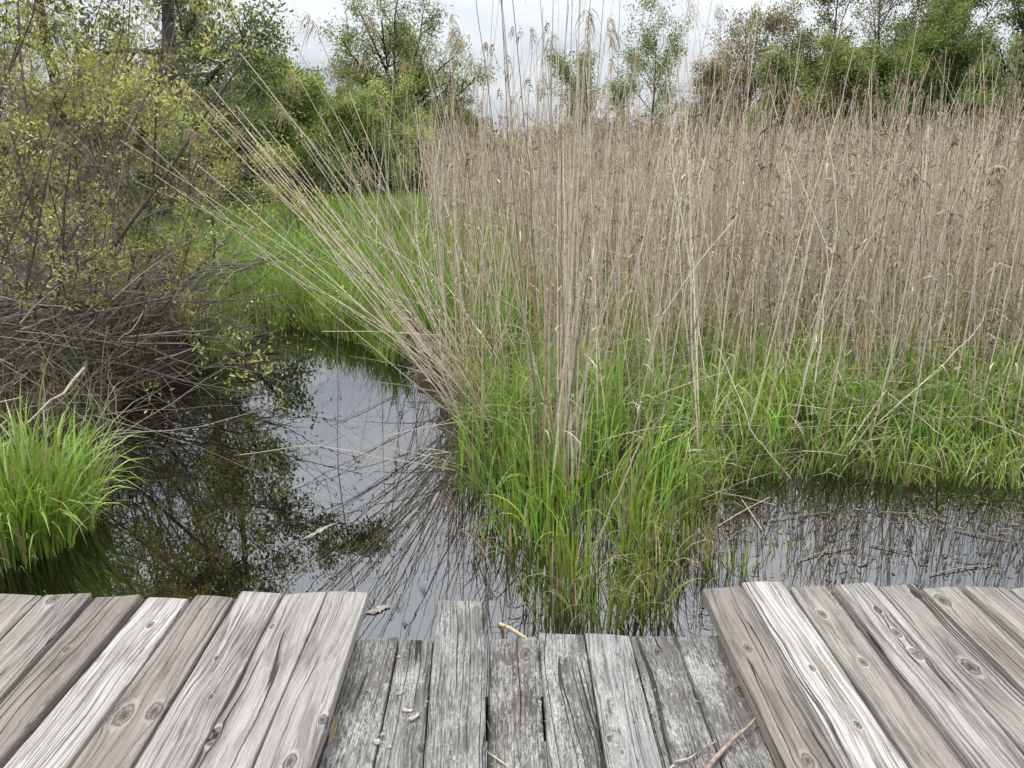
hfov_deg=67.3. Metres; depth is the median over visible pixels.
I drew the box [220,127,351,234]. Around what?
willow shrub
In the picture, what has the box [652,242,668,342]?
reed stalk
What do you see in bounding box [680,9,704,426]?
reed stalk
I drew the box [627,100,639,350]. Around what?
reed stalk
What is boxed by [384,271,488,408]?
reed stalk
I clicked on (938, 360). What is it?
reed stalk
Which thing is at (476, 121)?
bush
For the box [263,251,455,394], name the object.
reed stalk
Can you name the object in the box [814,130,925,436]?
reed stalk
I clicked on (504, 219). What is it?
reed stalk
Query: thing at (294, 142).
bush
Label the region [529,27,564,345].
reed stalk
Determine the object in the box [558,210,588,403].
reed stalk
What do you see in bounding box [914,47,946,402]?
reed stalk
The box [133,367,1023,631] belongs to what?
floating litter
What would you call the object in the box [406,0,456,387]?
reed stalk
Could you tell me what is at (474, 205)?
reed stalk
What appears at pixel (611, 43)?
reed stalk
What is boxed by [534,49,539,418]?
reed stalk
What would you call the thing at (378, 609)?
driftwood
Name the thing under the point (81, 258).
fallen branch
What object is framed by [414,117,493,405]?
reed stalk
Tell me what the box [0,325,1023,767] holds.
water
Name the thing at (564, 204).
reed stalk
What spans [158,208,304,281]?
fallen branch
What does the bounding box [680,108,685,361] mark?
reed stalk
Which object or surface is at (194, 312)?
fallen branch
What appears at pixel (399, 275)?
reed stalk
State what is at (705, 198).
reed stalk
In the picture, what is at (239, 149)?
bush
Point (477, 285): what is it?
reed stalk
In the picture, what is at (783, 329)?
reed stalk
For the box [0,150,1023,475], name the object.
ground
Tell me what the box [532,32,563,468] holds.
reed stalk
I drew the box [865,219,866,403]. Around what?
reed stalk
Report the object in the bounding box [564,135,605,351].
reed stalk
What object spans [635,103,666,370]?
reed stalk
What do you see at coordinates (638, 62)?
reed stalk
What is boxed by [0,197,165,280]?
fallen branch
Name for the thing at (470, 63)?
reed stalk
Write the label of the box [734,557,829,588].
grass tuft
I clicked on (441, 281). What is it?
reed stalk
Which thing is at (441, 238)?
reed stalk
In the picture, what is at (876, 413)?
reed stalk
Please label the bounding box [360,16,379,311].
reed stalk
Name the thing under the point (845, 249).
reed stalk
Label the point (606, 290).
reed stalk
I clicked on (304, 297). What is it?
meadow grass
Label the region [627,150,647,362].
reed stalk
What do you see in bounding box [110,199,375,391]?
fallen branch
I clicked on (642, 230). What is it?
reed stalk
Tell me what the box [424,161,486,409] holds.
reed stalk
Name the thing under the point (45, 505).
sedge clump
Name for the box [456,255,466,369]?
reed stalk
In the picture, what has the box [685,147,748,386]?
reed stalk
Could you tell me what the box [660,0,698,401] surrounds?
reed stalk
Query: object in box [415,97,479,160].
bush
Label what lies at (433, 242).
reed stalk
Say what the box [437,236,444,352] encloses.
reed stalk
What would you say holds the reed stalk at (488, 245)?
on the ground at (420, 378)
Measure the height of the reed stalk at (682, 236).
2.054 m
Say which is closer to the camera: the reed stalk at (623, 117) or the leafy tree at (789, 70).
the reed stalk at (623, 117)
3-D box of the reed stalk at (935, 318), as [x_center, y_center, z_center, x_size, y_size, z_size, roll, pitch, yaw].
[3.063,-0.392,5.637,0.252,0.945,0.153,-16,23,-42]
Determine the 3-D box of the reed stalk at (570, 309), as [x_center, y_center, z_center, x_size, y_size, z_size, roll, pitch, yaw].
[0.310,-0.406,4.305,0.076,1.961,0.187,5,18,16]
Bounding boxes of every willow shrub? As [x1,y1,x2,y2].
[0,0,253,368]
[0,0,274,277]
[0,0,297,336]
[0,0,319,320]
[0,20,124,397]
[34,0,314,297]
[42,121,285,342]
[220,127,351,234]
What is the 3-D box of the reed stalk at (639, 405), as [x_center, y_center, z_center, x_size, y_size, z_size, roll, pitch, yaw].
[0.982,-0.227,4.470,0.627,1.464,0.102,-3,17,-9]
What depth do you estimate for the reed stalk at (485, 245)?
6.22 m
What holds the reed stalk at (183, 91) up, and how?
on the ground at (420, 378)
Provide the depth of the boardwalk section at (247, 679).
2.16 m
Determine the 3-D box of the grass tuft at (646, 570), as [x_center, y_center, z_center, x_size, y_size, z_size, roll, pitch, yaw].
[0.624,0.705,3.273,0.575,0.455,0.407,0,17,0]
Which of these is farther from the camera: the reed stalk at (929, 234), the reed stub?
the reed stalk at (929, 234)
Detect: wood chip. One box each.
[373,738,379,744]
[401,708,413,712]
[408,713,419,720]
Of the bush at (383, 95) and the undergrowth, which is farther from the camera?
the bush at (383, 95)
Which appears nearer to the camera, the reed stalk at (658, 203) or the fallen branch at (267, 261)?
the reed stalk at (658, 203)
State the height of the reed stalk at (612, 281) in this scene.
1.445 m
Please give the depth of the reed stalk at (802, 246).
5.78 m
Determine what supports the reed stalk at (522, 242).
on the ground at (420, 378)
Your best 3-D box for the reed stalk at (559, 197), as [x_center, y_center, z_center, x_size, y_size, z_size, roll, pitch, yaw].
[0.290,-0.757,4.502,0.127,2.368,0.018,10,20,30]
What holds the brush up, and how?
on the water
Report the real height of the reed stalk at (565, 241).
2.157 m
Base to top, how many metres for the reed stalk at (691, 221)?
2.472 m
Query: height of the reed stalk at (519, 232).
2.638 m
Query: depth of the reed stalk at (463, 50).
3.99 m
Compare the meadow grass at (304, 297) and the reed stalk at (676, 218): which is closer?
the reed stalk at (676, 218)
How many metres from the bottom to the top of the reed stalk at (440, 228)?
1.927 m
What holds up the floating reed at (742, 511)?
on the water
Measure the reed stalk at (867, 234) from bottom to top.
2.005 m
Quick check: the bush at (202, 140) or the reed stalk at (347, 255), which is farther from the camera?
the bush at (202, 140)
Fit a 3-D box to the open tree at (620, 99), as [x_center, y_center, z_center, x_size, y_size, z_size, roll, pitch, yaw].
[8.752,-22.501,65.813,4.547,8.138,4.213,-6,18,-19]
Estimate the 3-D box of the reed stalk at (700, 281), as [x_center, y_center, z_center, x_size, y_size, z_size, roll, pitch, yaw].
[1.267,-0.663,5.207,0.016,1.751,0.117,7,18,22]
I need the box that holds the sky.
[0,0,1023,148]
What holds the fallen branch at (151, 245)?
on the brush
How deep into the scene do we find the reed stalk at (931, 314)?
4.42 m
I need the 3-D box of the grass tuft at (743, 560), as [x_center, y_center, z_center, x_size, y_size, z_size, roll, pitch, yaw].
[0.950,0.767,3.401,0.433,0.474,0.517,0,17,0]
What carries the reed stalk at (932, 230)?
on the ground at (420, 378)
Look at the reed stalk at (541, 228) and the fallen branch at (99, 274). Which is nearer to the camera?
the reed stalk at (541, 228)
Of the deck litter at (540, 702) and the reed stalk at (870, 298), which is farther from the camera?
the reed stalk at (870, 298)
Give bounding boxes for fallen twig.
[669,740,715,767]
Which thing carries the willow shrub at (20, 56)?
on the ground at (420, 378)
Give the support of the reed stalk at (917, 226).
on the ground at (420, 378)
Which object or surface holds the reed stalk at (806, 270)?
on the ground at (420, 378)
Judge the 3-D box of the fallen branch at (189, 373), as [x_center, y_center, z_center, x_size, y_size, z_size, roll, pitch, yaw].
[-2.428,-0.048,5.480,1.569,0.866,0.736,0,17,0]
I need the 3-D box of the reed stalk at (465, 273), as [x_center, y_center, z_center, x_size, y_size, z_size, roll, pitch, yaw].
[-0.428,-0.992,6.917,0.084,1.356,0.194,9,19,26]
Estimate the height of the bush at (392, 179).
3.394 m
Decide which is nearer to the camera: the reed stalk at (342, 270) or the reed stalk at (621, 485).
the reed stalk at (621, 485)
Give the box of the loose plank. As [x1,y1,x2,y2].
[424,600,485,767]
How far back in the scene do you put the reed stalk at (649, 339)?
5.36 m
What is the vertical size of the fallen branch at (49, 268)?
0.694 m
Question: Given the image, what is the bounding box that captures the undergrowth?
[0,256,386,459]
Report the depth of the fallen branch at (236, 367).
5.77 m
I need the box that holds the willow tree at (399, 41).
[308,0,506,136]
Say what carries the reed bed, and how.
on the ground at (420, 378)
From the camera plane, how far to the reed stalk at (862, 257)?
5.13 m
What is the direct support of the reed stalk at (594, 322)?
on the ground at (420, 378)
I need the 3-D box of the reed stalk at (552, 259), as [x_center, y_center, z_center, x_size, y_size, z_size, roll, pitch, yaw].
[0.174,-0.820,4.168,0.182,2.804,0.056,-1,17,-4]
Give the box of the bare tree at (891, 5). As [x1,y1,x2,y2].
[828,0,943,107]
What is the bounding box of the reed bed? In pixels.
[136,0,1023,429]
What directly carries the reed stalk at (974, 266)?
on the ground at (420, 378)
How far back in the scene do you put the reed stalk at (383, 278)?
5.21 m
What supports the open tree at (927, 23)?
on the ground at (420, 378)
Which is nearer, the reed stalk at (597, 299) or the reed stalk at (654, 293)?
the reed stalk at (597, 299)
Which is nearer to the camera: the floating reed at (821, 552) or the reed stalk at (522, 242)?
the floating reed at (821, 552)
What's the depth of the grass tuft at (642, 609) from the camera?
3.10 m
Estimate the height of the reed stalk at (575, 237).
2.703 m
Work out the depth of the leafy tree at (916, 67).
44.58 m
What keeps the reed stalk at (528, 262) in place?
in the water
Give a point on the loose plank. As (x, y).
(456, 732)
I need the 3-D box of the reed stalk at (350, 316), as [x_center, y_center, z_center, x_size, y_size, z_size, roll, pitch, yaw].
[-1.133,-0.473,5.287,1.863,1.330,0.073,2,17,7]
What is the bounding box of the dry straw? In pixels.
[486,751,510,767]
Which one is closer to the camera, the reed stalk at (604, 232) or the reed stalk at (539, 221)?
the reed stalk at (539, 221)
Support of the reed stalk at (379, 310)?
on the ground at (420, 378)
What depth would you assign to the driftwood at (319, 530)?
3.82 m
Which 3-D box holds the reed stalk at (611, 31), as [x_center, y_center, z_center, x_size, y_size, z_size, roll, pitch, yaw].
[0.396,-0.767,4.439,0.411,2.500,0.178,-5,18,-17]
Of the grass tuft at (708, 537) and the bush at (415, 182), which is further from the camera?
the bush at (415, 182)
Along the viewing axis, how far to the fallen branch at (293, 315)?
7.20 m
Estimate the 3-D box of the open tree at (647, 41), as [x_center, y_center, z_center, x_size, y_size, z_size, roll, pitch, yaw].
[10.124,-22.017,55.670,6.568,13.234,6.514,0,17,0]
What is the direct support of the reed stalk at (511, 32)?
on the ground at (420, 378)
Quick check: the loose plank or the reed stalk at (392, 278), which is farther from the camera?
the reed stalk at (392, 278)
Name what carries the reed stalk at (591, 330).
in the water
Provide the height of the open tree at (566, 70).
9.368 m
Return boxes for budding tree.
[677,54,739,151]
[695,0,819,146]
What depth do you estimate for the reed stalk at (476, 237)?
6.20 m
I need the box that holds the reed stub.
[497,622,525,638]
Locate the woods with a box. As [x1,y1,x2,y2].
[0,76,1011,162]
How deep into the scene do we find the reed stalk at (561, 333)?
4.32 m
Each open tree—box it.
[518,45,602,166]
[593,71,640,154]
[607,0,694,147]
[751,0,882,165]
[860,0,1023,129]
[945,0,1023,110]
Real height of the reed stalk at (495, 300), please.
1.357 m
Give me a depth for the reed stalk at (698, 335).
4.71 m
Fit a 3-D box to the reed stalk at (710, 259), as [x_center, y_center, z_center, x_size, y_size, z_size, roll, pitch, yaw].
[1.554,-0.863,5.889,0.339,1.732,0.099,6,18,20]
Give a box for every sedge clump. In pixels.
[0,341,168,576]
[0,414,80,492]
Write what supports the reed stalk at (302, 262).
on the ground at (420, 378)
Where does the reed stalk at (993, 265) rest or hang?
on the ground at (420, 378)
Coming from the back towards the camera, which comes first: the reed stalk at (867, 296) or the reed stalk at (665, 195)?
the reed stalk at (665, 195)
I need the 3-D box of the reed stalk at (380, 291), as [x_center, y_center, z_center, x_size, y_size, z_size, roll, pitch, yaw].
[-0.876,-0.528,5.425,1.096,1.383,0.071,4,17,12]
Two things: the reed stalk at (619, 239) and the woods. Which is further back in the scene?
the woods
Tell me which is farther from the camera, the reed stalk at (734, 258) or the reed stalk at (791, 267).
the reed stalk at (734, 258)
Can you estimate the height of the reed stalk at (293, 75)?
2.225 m
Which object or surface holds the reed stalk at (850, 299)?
on the ground at (420, 378)
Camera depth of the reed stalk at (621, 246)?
6.16 m
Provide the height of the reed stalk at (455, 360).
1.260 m
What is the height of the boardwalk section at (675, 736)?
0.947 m
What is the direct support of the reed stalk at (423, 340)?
on the ground at (420, 378)
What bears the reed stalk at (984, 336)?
on the ground at (420, 378)
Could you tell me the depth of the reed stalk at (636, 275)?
4.31 m
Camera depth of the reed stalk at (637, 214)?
5.64 m
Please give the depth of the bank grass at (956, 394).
5.12 m
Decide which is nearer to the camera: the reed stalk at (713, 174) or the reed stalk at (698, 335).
the reed stalk at (698, 335)
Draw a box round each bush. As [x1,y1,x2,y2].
[0,31,150,252]
[1,43,212,245]
[127,83,227,223]
[196,92,286,216]
[230,99,321,207]
[262,60,382,198]
[276,79,345,154]
[278,128,331,200]
[323,102,411,197]
[330,73,372,167]
[354,59,444,185]
[388,75,471,166]
[399,158,435,197]
[405,96,485,181]
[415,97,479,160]
[465,106,491,150]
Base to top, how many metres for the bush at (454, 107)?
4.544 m
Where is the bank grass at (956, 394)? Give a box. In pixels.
[369,211,1023,508]
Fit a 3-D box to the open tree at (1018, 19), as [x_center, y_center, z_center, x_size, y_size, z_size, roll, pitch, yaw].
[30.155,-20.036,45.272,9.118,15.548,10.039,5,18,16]
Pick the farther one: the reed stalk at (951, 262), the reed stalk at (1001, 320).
the reed stalk at (951, 262)
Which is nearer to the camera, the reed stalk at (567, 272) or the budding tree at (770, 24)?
the reed stalk at (567, 272)
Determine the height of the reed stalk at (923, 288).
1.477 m
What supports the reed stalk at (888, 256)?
on the ground at (420, 378)
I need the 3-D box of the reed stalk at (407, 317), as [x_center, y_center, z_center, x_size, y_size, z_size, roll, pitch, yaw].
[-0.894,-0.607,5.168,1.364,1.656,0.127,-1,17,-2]
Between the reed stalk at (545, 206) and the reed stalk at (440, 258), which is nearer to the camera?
the reed stalk at (545, 206)
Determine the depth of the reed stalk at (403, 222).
5.81 m
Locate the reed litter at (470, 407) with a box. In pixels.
[351,283,1023,486]
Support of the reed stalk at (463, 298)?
on the ground at (420, 378)
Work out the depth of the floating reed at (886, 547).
3.67 m
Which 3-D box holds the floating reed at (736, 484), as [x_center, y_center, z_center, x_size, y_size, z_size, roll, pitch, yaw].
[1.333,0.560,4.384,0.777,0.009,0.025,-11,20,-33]
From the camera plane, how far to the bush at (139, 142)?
13.79 m
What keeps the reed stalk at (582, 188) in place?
on the ground at (420, 378)
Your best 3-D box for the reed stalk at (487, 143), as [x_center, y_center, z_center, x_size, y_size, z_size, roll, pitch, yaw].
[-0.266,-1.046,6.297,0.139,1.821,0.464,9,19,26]
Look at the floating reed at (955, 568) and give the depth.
3.47 m
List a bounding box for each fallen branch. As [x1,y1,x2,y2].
[0,161,70,240]
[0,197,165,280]
[0,302,126,307]
[1,244,69,279]
[2,241,122,275]
[4,261,110,327]
[12,254,185,366]
[20,190,150,297]
[33,225,262,284]
[64,234,140,299]
[78,201,194,269]
[88,325,273,421]
[103,274,277,343]
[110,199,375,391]
[139,198,361,305]
[149,325,290,407]
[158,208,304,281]
[161,198,386,335]
[187,232,330,283]
[189,343,304,368]
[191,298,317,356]
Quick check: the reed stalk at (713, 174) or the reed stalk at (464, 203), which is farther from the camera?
the reed stalk at (713, 174)
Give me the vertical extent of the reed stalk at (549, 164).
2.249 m
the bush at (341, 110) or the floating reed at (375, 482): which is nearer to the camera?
the floating reed at (375, 482)
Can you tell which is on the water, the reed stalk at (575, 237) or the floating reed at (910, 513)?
the floating reed at (910, 513)
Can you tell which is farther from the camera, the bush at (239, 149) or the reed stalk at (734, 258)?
the bush at (239, 149)
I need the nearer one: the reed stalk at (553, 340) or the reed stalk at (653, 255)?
the reed stalk at (553, 340)
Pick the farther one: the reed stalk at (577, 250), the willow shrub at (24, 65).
the willow shrub at (24, 65)
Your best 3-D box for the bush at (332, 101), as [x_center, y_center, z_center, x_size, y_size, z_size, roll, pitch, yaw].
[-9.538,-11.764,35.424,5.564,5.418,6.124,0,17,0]
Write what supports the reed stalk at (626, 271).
on the ground at (420, 378)
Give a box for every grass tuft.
[482,549,612,633]
[521,481,626,601]
[542,529,674,634]
[577,559,709,628]
[579,452,685,552]
[591,510,710,595]
[651,491,766,563]
[687,500,766,588]
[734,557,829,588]
[748,527,870,571]
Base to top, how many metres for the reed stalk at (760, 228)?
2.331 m
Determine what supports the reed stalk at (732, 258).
on the ground at (420, 378)
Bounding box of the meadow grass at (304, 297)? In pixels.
[119,187,538,366]
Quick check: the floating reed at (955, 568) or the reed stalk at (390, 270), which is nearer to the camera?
the floating reed at (955, 568)
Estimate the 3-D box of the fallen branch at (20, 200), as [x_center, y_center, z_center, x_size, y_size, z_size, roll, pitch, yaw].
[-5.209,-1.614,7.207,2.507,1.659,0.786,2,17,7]
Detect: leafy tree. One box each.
[0,0,159,128]
[0,0,252,187]
[69,0,310,209]
[217,50,325,169]
[220,68,311,135]
[725,40,830,149]
[782,25,828,141]
[803,21,903,142]
[817,41,899,154]
[868,24,958,143]
[884,0,1007,154]
[947,48,1020,162]
[993,31,1023,134]
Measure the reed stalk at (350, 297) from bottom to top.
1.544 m
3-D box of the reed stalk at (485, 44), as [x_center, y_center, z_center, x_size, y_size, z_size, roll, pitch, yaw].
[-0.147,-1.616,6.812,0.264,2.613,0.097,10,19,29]
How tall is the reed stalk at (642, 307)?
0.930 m
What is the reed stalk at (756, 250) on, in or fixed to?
on the ground at (420, 378)
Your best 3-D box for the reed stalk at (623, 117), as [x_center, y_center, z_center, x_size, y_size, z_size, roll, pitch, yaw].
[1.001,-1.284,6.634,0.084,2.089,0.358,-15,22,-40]
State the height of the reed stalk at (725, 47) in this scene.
2.346 m
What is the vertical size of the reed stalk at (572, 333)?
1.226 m
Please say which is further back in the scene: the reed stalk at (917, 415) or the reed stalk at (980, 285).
the reed stalk at (980, 285)
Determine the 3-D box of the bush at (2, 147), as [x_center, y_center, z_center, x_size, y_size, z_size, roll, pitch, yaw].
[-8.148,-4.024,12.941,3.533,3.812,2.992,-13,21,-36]
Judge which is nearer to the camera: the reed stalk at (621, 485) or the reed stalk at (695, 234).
the reed stalk at (621, 485)
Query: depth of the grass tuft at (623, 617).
3.04 m
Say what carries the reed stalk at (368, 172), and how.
on the ground at (420, 378)
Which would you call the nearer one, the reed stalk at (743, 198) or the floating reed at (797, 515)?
the floating reed at (797, 515)
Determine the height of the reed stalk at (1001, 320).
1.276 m
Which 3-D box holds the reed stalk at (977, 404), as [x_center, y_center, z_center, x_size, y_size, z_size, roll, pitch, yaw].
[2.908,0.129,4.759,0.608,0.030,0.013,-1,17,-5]
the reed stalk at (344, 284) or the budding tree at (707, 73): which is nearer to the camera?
the reed stalk at (344, 284)
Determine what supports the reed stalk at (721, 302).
on the ground at (420, 378)
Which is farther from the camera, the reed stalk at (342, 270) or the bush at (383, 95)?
the bush at (383, 95)
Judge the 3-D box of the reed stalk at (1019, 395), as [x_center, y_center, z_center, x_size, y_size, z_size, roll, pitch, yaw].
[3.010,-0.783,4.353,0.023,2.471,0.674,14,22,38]
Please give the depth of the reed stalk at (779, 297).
5.89 m
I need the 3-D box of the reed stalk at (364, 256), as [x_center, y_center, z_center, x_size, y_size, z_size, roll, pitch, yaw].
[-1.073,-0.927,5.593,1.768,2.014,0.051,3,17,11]
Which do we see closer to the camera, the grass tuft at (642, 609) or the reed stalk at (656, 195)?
the grass tuft at (642, 609)
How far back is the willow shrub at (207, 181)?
8.18 m
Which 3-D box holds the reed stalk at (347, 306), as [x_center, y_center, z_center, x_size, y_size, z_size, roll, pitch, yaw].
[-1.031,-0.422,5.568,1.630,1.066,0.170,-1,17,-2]
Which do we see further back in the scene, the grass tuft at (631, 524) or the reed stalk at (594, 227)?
the reed stalk at (594, 227)
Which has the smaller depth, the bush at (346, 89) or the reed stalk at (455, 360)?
the reed stalk at (455, 360)
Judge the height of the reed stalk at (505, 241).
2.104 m
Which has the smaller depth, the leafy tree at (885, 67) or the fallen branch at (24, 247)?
the fallen branch at (24, 247)
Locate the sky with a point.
(528, 16)
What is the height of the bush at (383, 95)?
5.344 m
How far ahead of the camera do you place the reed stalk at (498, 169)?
4.44 m
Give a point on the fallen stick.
(718, 754)
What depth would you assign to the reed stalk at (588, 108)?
3.98 m
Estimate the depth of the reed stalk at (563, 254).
4.29 m
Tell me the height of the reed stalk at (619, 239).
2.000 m
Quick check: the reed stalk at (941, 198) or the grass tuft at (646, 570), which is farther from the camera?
the reed stalk at (941, 198)
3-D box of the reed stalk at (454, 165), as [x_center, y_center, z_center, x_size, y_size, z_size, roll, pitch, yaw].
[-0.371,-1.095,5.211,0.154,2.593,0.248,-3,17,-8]
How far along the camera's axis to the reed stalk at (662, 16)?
5.78 m
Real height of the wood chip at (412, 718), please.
0.007 m
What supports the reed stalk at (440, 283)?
on the ground at (420, 378)
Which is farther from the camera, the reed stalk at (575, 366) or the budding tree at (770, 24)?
the budding tree at (770, 24)
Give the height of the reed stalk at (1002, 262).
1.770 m
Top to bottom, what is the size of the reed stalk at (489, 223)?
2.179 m
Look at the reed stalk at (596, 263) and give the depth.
5.39 m
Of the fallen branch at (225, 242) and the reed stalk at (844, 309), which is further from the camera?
the fallen branch at (225, 242)
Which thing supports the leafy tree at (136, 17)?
on the ground at (420, 378)
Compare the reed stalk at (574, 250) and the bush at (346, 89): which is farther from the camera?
the bush at (346, 89)
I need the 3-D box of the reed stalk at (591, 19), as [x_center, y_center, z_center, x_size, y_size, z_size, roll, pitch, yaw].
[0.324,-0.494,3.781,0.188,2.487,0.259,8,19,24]
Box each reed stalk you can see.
[95,92,457,418]
[120,140,480,400]
[154,174,474,395]
[162,129,479,411]
[179,80,462,387]
[180,190,455,374]
[181,126,480,392]
[197,164,461,397]
[200,115,475,375]
[205,105,459,412]
[208,83,496,397]
[210,103,474,405]
[210,215,460,395]
[229,123,465,396]
[233,102,444,368]
[238,51,480,401]
[239,445,453,469]
[241,142,459,386]
[244,127,479,410]
[249,121,453,361]
[249,167,457,380]
[250,251,465,384]
[252,132,462,423]
[254,80,495,391]
[257,117,464,425]
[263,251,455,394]
[267,170,475,403]
[267,212,455,402]
[267,404,423,439]
[272,105,465,416]
[275,175,450,391]
[277,216,452,378]
[280,68,478,402]
[281,137,451,405]
[288,33,480,397]
[290,176,456,414]
[298,11,489,423]
[298,208,457,419]
[299,139,461,388]
[300,131,450,407]
[300,182,470,393]
[311,207,460,399]
[315,139,475,368]
[319,112,464,405]
[321,331,465,387]
[325,140,471,380]
[336,196,454,380]
[349,92,476,371]
[350,155,497,418]
[350,276,491,399]
[352,52,469,388]
[357,162,452,407]
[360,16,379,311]
[360,232,500,362]
[362,145,420,393]
[377,98,445,307]
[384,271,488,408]
[397,59,419,337]
[400,173,484,359]
[401,255,503,451]
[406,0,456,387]
[409,101,472,371]
[413,225,458,417]
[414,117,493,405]
[415,107,454,372]
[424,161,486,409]
[429,47,508,379]
[433,128,450,374]
[433,173,453,409]
[434,234,453,372]
[437,221,485,375]
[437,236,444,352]
[438,184,484,366]
[442,14,464,386]
[442,158,466,360]
[443,27,553,442]
[453,197,470,325]
[455,121,506,367]
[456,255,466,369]
[457,91,495,378]
[458,207,531,393]
[463,53,492,360]
[464,123,490,355]
[466,59,485,354]
[468,81,518,363]
[468,140,491,347]
[469,228,486,347]
[471,100,483,433]
[475,6,492,379]
[475,62,502,371]
[476,2,537,399]
[476,140,504,409]
[478,118,504,367]
[480,42,494,304]
[480,154,555,418]
[483,200,511,345]
[492,295,542,427]
[493,105,518,354]
[499,0,552,467]
[500,0,565,495]
[501,0,534,478]
[501,1,544,465]
[501,153,506,339]
[504,212,526,375]
[507,27,519,303]
[507,151,546,339]
[517,85,634,417]
[527,167,576,355]
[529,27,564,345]
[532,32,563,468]
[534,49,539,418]
[538,0,555,444]
[539,10,546,463]
[539,86,556,312]
[540,1,565,386]
[542,0,579,473]
[542,37,547,372]
[542,269,550,498]
[545,36,739,466]
[545,203,602,470]
[546,48,561,337]
[550,8,604,506]
[550,92,605,398]
[551,4,572,480]
[551,14,623,452]
[551,115,580,494]
[553,244,574,454]
[555,35,566,388]
[556,0,563,451]
[556,255,584,424]
[557,278,563,444]
[558,139,571,380]
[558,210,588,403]
[559,0,580,478]
[559,124,581,491]
[559,133,581,440]
[560,80,581,352]
[560,158,633,463]
[560,222,619,398]
[560,272,588,476]
[560,282,613,457]
[561,0,572,353]
[561,52,612,504]
[562,38,600,447]
[562,84,580,397]
[562,86,567,484]
[562,105,572,450]
[563,130,574,443]
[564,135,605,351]
[567,0,584,435]
[567,37,585,429]
[568,12,588,480]
[568,166,673,484]
[569,8,644,487]
[570,16,581,478]
[572,113,591,288]
[573,0,590,434]
[573,0,603,448]
[574,176,608,449]
[576,42,617,359]
[578,149,608,378]
[579,197,639,388]
[580,123,612,363]
[581,82,614,377]
[581,131,584,334]
[582,1,597,426]
[591,410,653,558]
[592,35,698,369]
[592,46,603,334]
[592,171,646,336]
[598,82,719,363]
[598,93,653,441]
[598,146,612,341]
[605,36,617,357]
[611,258,721,551]
[612,6,619,362]
[614,284,617,369]
[615,109,635,339]
[615,225,620,394]
[616,130,646,367]
[617,120,646,342]
[621,2,688,377]
[623,215,738,457]
[625,0,696,378]
[627,96,657,457]
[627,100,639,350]
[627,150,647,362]
[630,25,757,404]
[630,55,650,379]
[632,237,655,388]
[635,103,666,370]
[636,146,664,366]
[639,5,669,346]
[639,261,649,355]
[644,48,693,355]
[645,63,694,397]
[647,224,662,330]
[649,122,664,375]
[651,80,667,322]
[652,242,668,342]
[654,1,761,350]
[655,86,740,360]
[657,54,682,357]
[659,0,721,431]
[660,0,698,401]
[660,161,667,372]
[661,3,701,351]
[668,156,707,400]
[676,115,685,359]
[678,31,737,356]
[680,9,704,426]
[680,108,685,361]
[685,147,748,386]
[686,106,695,363]
[687,104,717,372]
[689,150,699,459]
[693,278,698,430]
[694,199,704,371]
[698,155,740,369]
[698,157,726,371]
[710,5,724,336]
[712,201,758,382]
[713,2,758,434]
[714,223,727,370]
[715,35,775,393]
[717,185,749,379]
[717,345,789,477]
[719,86,804,438]
[723,135,803,361]
[746,1,804,376]
[746,104,840,441]
[751,75,774,428]
[756,81,777,369]
[759,0,884,443]
[773,224,781,379]
[783,212,815,386]
[783,245,785,418]
[787,157,807,372]
[791,158,828,425]
[794,220,881,398]
[797,203,818,359]
[810,114,909,376]
[810,276,827,412]
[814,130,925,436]
[825,167,867,443]
[832,175,866,426]
[833,186,890,418]
[833,389,886,466]
[835,230,896,374]
[836,243,886,387]
[839,44,875,382]
[858,130,926,375]
[862,105,872,393]
[865,0,921,372]
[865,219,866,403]
[867,246,913,449]
[870,380,981,467]
[879,191,929,396]
[885,259,995,417]
[888,21,1008,377]
[894,80,942,363]
[896,76,968,375]
[905,132,965,459]
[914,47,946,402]
[915,270,945,381]
[928,86,941,382]
[935,401,1023,408]
[936,314,961,413]
[949,129,988,415]
[950,148,995,363]
[950,166,959,358]
[962,160,1023,354]
[966,110,975,403]
[966,196,981,368]
[967,71,1023,363]
[970,177,1007,375]
[976,231,1019,423]
[980,253,991,403]
[984,172,1023,359]
[984,301,993,422]
[1014,365,1023,429]
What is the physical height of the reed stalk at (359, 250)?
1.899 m
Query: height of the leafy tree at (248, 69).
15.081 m
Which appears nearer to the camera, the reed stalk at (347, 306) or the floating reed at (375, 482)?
the floating reed at (375, 482)
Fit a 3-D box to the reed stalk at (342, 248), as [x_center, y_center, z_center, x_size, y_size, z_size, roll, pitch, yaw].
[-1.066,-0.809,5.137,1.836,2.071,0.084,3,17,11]
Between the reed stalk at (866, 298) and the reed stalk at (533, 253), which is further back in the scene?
the reed stalk at (866, 298)
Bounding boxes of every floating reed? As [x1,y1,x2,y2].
[330,452,419,511]
[331,395,394,424]
[691,488,773,504]
[700,468,787,499]
[717,497,769,526]
[742,500,761,529]
[770,512,827,519]
[800,548,848,560]
[870,544,904,552]
[884,512,939,518]
[930,566,984,575]
[956,530,1008,540]
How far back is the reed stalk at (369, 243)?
5.12 m
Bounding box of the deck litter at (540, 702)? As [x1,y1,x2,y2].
[349,645,738,764]
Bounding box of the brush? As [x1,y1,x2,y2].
[0,135,348,497]
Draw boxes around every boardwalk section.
[0,591,368,767]
[318,633,776,767]
[701,581,1023,767]
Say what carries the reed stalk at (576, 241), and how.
in the water
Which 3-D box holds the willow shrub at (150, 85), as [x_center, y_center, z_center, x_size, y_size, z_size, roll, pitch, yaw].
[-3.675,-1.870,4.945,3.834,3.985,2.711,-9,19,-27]
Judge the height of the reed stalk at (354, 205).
2.335 m
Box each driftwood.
[301,523,334,540]
[366,605,389,613]

